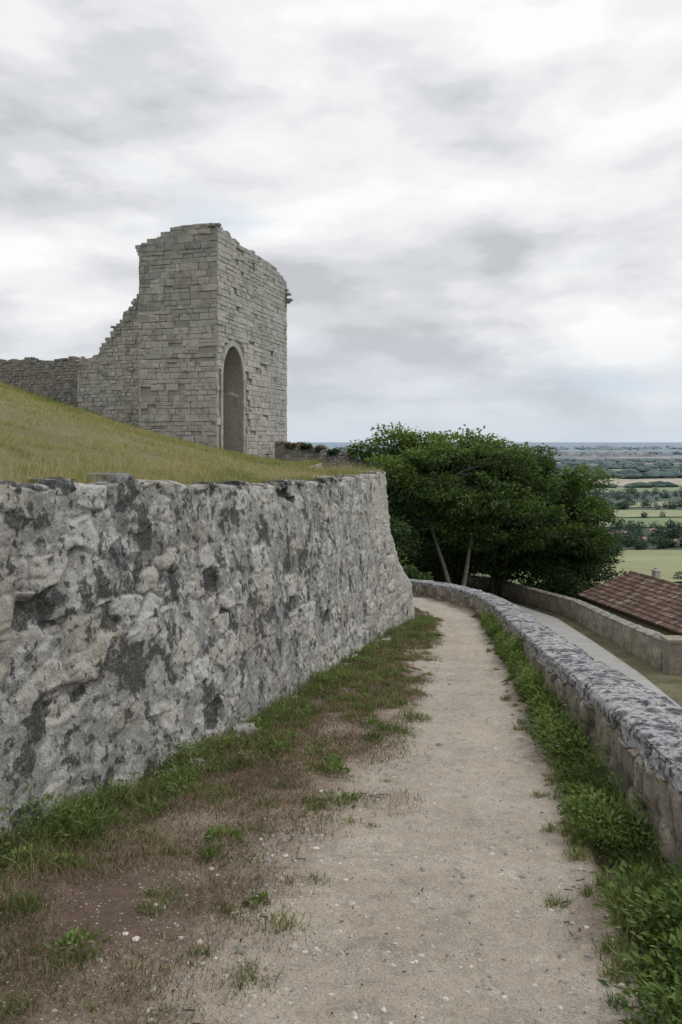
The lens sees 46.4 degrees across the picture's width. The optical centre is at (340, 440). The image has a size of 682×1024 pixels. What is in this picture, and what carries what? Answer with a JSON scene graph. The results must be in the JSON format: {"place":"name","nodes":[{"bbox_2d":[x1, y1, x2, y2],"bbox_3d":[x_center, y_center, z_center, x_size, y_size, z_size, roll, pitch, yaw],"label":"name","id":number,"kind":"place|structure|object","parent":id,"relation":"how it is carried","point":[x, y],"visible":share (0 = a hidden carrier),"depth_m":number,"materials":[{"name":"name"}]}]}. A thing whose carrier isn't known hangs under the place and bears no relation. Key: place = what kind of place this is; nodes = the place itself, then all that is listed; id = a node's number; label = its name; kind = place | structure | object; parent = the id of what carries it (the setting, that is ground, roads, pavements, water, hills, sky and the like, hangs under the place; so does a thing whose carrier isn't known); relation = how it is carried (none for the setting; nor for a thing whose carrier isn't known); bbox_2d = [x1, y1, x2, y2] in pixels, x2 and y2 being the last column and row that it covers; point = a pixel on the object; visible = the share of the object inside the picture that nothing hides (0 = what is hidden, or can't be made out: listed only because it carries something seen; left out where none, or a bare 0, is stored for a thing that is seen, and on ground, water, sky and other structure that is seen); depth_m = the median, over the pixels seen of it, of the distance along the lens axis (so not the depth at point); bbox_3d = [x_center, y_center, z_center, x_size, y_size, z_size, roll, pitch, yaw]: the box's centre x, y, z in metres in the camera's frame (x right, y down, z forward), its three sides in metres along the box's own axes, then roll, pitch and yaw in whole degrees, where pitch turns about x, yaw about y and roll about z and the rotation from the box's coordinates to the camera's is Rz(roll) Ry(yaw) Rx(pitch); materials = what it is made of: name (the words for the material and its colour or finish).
{"place":"outdoors","nodes":[
{"label":"outdoors","id":0,"kind":"place"},
{"bbox_2d":[0,356,79,407],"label":"wall","id":1,"kind":"structure","parent":0,"point":[36,373],"depth_m":51.21,"materials":[{"name":"grey stone"}]},
{"bbox_2d":[77,294,139,426],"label":"stepped wall","id":2,"kind":"structure","parent":0,"point":[120,358],"depth_m":48.76,"materials":[{"name":"grey stone"}]},
{"bbox_2d":[275,442,363,469],"bbox_3d":[-1.374,2.025,54.355,7.052,3.950,1.126,0,0,-36],"label":"rubble","id":3,"kind":"object","parent":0,"point":[311,453],"depth_m":53.40,"materials":[{"name":"grey stone"}]},
{"bbox_2d":[284,441,298,448],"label":"ruin weed","id":4,"kind":"object","parent":3,"relation":"on","point":[291,445],"visible":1,"depth_m":52.05,"materials":[{"name":"green plant"}]},
{"bbox_2d":[299,441,313,449],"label":"ruin weed","id":5,"kind":"object","parent":3,"relation":"on","point":[305,446],"visible":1,"depth_m":52.88,"materials":[{"name":"green plant"}]},
{"bbox_2d":[314,444,327,451],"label":"ruin weed","id":6,"kind":"object","parent":3,"relation":"on","point":[320,447],"visible":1,"depth_m":53.32,"materials":[{"name":"green plant"}]},
{"bbox_2d":[326,446,342,455],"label":"ruin weed","id":7,"kind":"object","parent":3,"relation":"on","point":[334,451],"visible":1,"depth_m":54.11,"materials":[{"name":"green plant"}]},
{"bbox_2d":[338,447,358,457],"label":"ruin weed","id":8,"kind":"object","parent":3,"relation":"on","point":[343,452],"visible":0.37,"depth_m":55.10,"materials":[{"name":"green plant"}]},
{"bbox_2d":[0,442,681,1023],"bbox_3d":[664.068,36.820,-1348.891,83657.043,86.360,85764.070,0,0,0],"label":"ground","id":9,"kind":"structure","parent":0,"point":[110,906],"depth_m":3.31,"materials":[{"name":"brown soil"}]},
{"bbox_2d":[0,380,384,485],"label":"grassy mound","id":10,"kind":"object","parent":9,"relation":"on","point":[62,436],"visible":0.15,"depth_m":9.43,"materials":[{"name":"green plant"}]},
{"bbox_2d":[0,463,414,842],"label":"retaining wall","id":11,"kind":"structure","parent":9,"relation":"on","point":[139,624],"depth_m":5.21,"materials":[{"name":"grey stone"}]},
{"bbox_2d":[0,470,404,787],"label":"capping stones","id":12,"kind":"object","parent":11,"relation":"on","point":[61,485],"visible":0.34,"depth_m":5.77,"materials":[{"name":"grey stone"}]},
{"bbox_2d":[395,543,409,572],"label":"wall plant","id":13,"kind":"object","parent":11,"relation":"attached to","point":[403,556],"depth_m":13.59,"materials":[{"name":"green plant"}]},
{"bbox_2d":[135,223,292,459],"bbox_3d":[-7.752,-4.954,51.233,5.463,14.908,11.997,0,0,17],"label":"castle tower ruin","id":14,"kind":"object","parent":9,"relation":"on","point":[214,301],"visible":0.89,"depth_m":46.03,"materials":[{"name":"stone"}]},
{"bbox_2d":[0,612,445,1023],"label":"grass","id":15,"kind":"structure","parent":9,"relation":"on","point":[144,793],"depth_m":4.27,"materials":[{"name":"green plant"}]},
{"bbox_2d":[74,664,623,1023],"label":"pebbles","id":16,"kind":"object","parent":9,"relation":"on","point":[579,929],"visible":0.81,"depth_m":3.08,"materials":[{"name":"grey stone"}]},
{"bbox_2d":[357,444,436,564],"bbox_3d":[3.680,5.070,52.229,9.336,9.809,8.214,0,0,-40],"label":"broadleaf tree","id":17,"kind":"object","parent":9,"relation":"on","point":[370,467],"depth_m":52.26,"materials":[{"name":"green plant"}]},
{"bbox_2d":[381,464,424,535],"bbox_3d":[2.255,3.508,42.213,4.551,5.225,4.784,0,0,0],"label":"hedge shrub","id":18,"kind":"object","parent":9,"relation":"on","point":[406,517],"visible":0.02,"depth_m":41.28,"materials":[{"name":"green plant"}]},
{"bbox_2d":[388,501,423,562],"bbox_3d":[1.676,4.045,33.951,4.213,3.005,3.005,0,0,0],"label":"hedge shrub","id":19,"kind":"object","parent":9,"relation":"on","point":[397,533],"visible":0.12,"depth_m":33.79,"materials":[{"name":"green plant"}]},
{"bbox_2d":[183,597,639,1023],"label":"footpath","id":20,"kind":"structure","parent":9,"relation":"on","point":[528,937],"depth_m":3.23,"materials":[{"name":"beige gravel"}]},
{"bbox_2d":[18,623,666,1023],"bbox_3d":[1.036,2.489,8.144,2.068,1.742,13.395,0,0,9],"label":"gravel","id":21,"kind":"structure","parent":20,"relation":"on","point":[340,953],"depth_m":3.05,"materials":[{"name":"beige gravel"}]},
{"bbox_2d":[402,563,433,580],"bbox_3d":[2.230,4.772,26.736,1.947,1.240,1.459,0,0,0],"label":"hedge shrub","id":22,"kind":"object","parent":9,"relation":"on","point":[411,572],"visible":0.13,"depth_m":26.74,"materials":[{"name":"green plant"}]},
{"bbox_2d":[398,519,464,580],"bbox_3d":[4.610,6.284,46.870,5.388,5.441,6.859,0,0,0],"label":"hedge shrub","id":23,"kind":"object","parent":9,"relation":"on","point":[426,560],"visible":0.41,"depth_m":46.18,"materials":[{"name":"green plant"}]},
{"bbox_2d":[403,559,477,581],"bbox_3d":[6.487,7.103,53.197,6.458,5.725,5.612,0,0,0],"label":"hedge shrub","id":24,"kind":"object","parent":9,"relation":"on","point":[434,578],"visible":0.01,"depth_m":52.85,"materials":[{"name":"green plant"}]},
{"bbox_2d":[416,527,489,586],"bbox_3d":[6.829,6.587,48.704,5.894,5.329,6.183,0,0,31],"label":"hedge shrub","id":25,"kind":"object","parent":9,"relation":"on","point":[459,575],"visible":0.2,"depth_m":47.12,"materials":[{"name":"green plant"}]},
{"bbox_2d":[343,421,575,585],"bbox_3d":[5.859,3.875,39.931,11.471,9.832,10.652,0,0,-36],"label":"walnut tree","id":26,"kind":"object","parent":9,"relation":"on","point":[488,500],"visible":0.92,"depth_m":37.87,"materials":[{"name":"green plant"}]},
{"bbox_2d":[403,478,527,574],"bbox_3d":[6.627,7.107,57.853,16.034,10.559,9.334,0,0,0],"label":"broadleaf tree","id":27,"kind":"object","parent":9,"relation":"on","point":[486,570],"visible":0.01,"depth_m":56.38,"materials":[{"name":"green plant"}]},
{"bbox_2d":[466,547,535,583],"bbox_3d":[9.835,6.832,48.410,5.351,4.588,3.849,0,0,0],"label":"hedge shrub","id":28,"kind":"object","parent":9,"relation":"on","point":[499,562],"visible":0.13,"depth_m":47.68,"materials":[{"name":"green plant"}]},
{"bbox_2d":[339,446,681,487],"bbox_3d":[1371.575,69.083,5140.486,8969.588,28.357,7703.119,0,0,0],"label":"distant woods","id":29,"kind":"object","parent":9,"relation":"on","point":[630,470],"visible":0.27,"depth_m":2232.08,"materials":[{"name":"green plant"}]},
{"bbox_2d":[347,445,681,545],"bbox_3d":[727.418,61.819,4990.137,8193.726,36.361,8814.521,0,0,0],"label":"trees","id":30,"kind":"object","parent":9,"relation":"on","point":[616,455],"visible":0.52,"depth_m":4117.53,"materials":[{"name":"green plant"}]},
{"bbox_2d":[447,441,590,595],"bbox_3d":[9.657,4.625,46.239,8.313,9.278,8.646,0,0,-44],"label":"broadleaf tree","id":31,"kind":"object","parent":9,"relation":"on","point":[557,494],"visible":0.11,"depth_m":44.71,"materials":[{"name":"green plant"}]},
{"bbox_2d":[410,579,681,873],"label":"parapet wall","id":32,"kind":"structure","parent":9,"relation":"on","point":[639,722],"depth_m":4.90,"materials":[{"name":"grey stone"}]},
{"bbox_2d":[428,569,663,670],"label":"roadside wall","id":33,"kind":"structure","parent":9,"relation":"on","point":[641,642],"depth_m":31.71,"materials":[{"name":"stone"}]},
{"bbox_2d":[485,453,626,591],"bbox_3d":[11.767,5.959,46.290,10.390,10.735,8.878,0,0,0],"label":"broadleaf tree","id":34,"kind":"object","parent":9,"relation":"on","point":[590,540],"visible":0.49,"depth_m":44.85,"materials":[{"name":"green plant"}]},
{"bbox_2d":[529,556,593,602],"bbox_3d":[12.209,8.447,43.686,4.652,3.995,4.010,0,0,0],"label":"hedge shrub","id":35,"kind":"object","parent":9,"relation":"on","point":[569,587],"visible":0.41,"depth_m":43.12,"materials":[{"name":"green plant"}]},
{"bbox_2d":[471,609,681,1023],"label":"parapet verge grass","id":36,"kind":"structure","parent":9,"relation":"on","point":[613,899],"depth_m":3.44,"materials":[{"name":"green plant"}]},
{"bbox_2d":[521,514,631,587],"bbox_3d":[16.076,8.701,55.996,8.151,8.875,8.666,0,0,35],"label":"broadleaf tree","id":37,"kind":"object","parent":9,"relation":"on","point":[608,574],"visible":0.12,"depth_m":54.41,"materials":[{"name":"green plant"}]},
{"bbox_2d":[568,486,681,586],"bbox_3d":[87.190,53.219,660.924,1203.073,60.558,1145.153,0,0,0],"label":"distant trees","id":38,"kind":"object","parent":9,"relation":"on","point":[634,533],"visible":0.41,"depth_m":690.32,"materials":[{"name":"green plant"}]},
{"bbox_2d":[588,602,673,634],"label":"walls","id":39,"kind":"structure","parent":9,"relation":"on","point":[639,623],"depth_m":37.50,"materials":[{"name":"grey stone"}]},
{"bbox_2d":[577,595,681,635],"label":"eaves timber","id":40,"kind":"object","parent":39,"relation":"attached to","point":[634,617],"visible":0.55,"depth_m":37.12,"materials":[{"name":"brown wood"}]},
{"bbox_2d":[577,570,681,633],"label":"roof tiles","id":41,"kind":"object","parent":40,"relation":"on","point":[652,599],"visible":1,"depth_m":38.70,"materials":[{"name":"tile"}]},
{"bbox_2d":[651,567,661,577],"bbox_3d":[16.211,6.905,40.984,0.360,0.790,0.400,0,0,-13],"label":"chimney","id":42,"kind":"object","parent":41,"relation":"on","point":[655,572],"visible":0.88,"depth_m":40.85,"materials":[{"name":"beige concrete"}]},
{"bbox_2d":[660,635,681,673],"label":"gate pier","id":43,"kind":"structure","parent":9,"relation":"on","point":[671,654],"depth_m":20.03,"materials":[{"name":"stone"}]},
{"bbox_2d":[0,0,681,441],"label":"sky","id":44,"kind":"structure","parent":0,"point":[469,212],"materials":[{"name":"white"}]},
{"bbox_2d":[459,451,681,587],"bbox_3d":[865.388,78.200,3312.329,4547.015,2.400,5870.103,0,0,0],"label":"farm fields","id":45,"kind":"structure","parent":0,"point":[667,561],"depth_m":587.26,"materials":[{"name":"green plant"}]},
{"bbox_2d":[512,603,681,707],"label":"road","id":46,"kind":"structure","parent":0,"point":[594,650],"depth_m":26.33,"materials":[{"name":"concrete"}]}
]}

